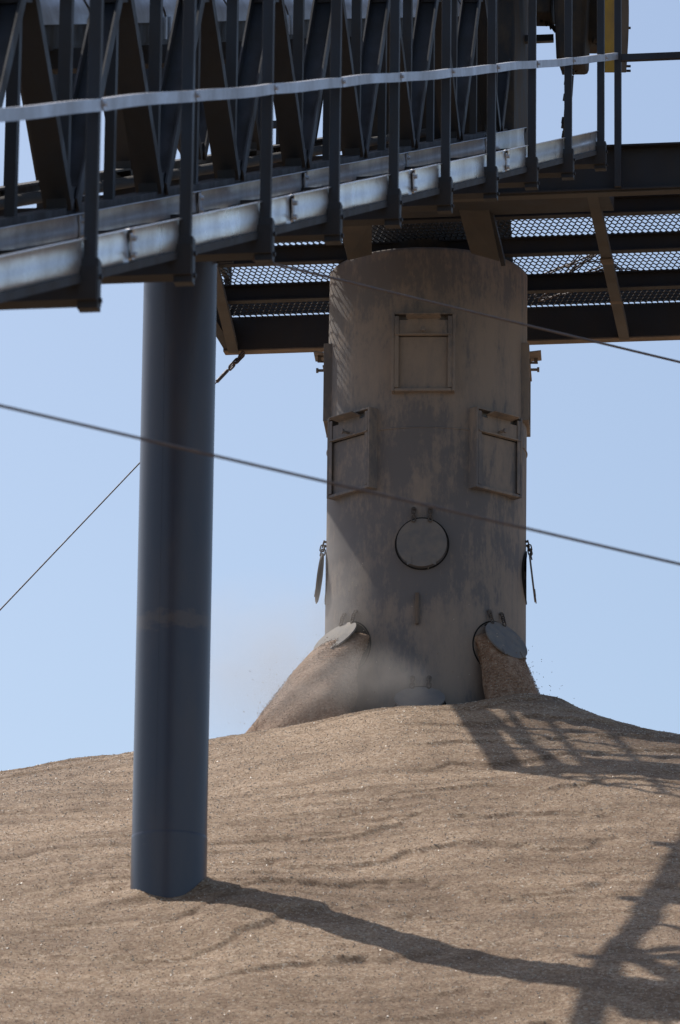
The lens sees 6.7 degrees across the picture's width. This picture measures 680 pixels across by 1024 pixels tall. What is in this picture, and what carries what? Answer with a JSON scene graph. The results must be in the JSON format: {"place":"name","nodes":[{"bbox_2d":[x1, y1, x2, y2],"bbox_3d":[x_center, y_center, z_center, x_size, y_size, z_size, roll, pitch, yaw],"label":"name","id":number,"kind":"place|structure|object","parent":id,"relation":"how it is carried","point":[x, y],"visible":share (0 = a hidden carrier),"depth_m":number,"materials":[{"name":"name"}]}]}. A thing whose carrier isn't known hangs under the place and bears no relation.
{"place":"outdoors","nodes":[
{"label":"outdoors","id":0,"kind":"place"},
{"bbox_2d":[0,0,679,770],"label":"sky","id":1,"kind":"structure","parent":0,"point":[603,446],"materials":[{"name":"blue"}]},
{"bbox_2d":[224,563,562,732],"bbox_3d":[0.498,0.999,39.806,2.697,1.277,1.222,1,-15,0],"label":"flying grain","id":2,"kind":"object","parent":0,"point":[389,668],"visible":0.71,"depth_m":39.78},
{"bbox_2d":[252,256,679,362],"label":"guy cable","id":3,"kind":"object","parent":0,"point":[460,309],"visible":1,"depth_m":26.10,"materials":[{"name":"metal"}]},
{"label":"ground","id":4,"kind":"structure","parent":0,"visible":0},
{"bbox_2d":[0,693,679,1023],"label":"grain pile","id":5,"kind":"object","parent":4,"relation":"on","point":[511,859],"visible":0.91,"depth_m":31.11,"materials":[{"name":"beige food"}]},
{"bbox_2d":[130,261,232,897],"bbox_3d":[-0.892,0.603,31.101,0.620,4.512,0.620,-2,-15,9],"label":"support post","id":6,"kind":"object","parent":5,"relation":"on","point":[171,734],"visible":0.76,"depth_m":30.99,"materials":[{"name":"metal"}]},
{"bbox_2d":[313,247,541,711],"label":"discharge tower","id":7,"kind":"structure","parent":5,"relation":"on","point":[427,403],"depth_m":40.38,"materials":[{"name":"metal"}]},
{"bbox_2d":[0,0,527,265],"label":"conveyor gantry","id":8,"kind":"object","parent":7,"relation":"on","point":[43,51],"visible":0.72,"depth_m":30.70,"materials":[{"name":"metal"}]},
{"bbox_2d":[0,0,617,312],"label":"walkway","id":9,"kind":"structure","parent":8,"relation":"attached to","point":[74,260],"depth_m":26.16,"materials":[{"name":"metal"}]},
{"bbox_2d":[0,404,679,565],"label":"guy cable","id":10,"kind":"object","parent":9,"relation":"attached to","point":[322,480],"visible":1,"depth_m":17.91,"materials":[{"name":"metal"}]},
{"bbox_2d":[177,0,679,354],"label":"service platform","id":11,"kind":"structure","parent":8,"relation":"attached to","point":[639,179],"depth_m":41.16,"materials":[{"name":"metal"}]},
{"bbox_2d":[0,351,244,609],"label":"guy cable","id":12,"kind":"object","parent":11,"relation":"attached to","point":[237,360],"visible":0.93,"depth_m":41.41,"materials":[{"name":"metal"}]},
{"bbox_2d":[534,254,635,301],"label":"rope tangle","id":13,"kind":"object","parent":11,"relation":"on","point":[586,261],"visible":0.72,"depth_m":41.70,"materials":[{"name":"fabric"}]},
{"bbox_2d":[605,0,630,72],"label":"belt guard","id":14,"kind":"object","parent":11,"relation":"on","point":[609,29],"visible":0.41,"depth_m":41.30,"materials":[{"name":"yellow paint"}]},
{"bbox_2d":[525,0,596,137],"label":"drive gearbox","id":15,"kind":"object","parent":8,"relation":"attached to","point":[550,13],"visible":0.55,"depth_m":41.59,"materials":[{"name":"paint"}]},
{"bbox_2d":[246,632,369,732],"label":"grain stream","id":16,"kind":"structure","parent":7,"relation":"attached to","point":[317,683],"depth_m":39.65,"materials":[{"name":"beige food"}]},
{"bbox_2d":[474,633,539,699],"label":"grain stream","id":17,"kind":"structure","parent":7,"relation":"attached to","point":[496,673],"depth_m":39.81,"materials":[{"name":"brown food"}]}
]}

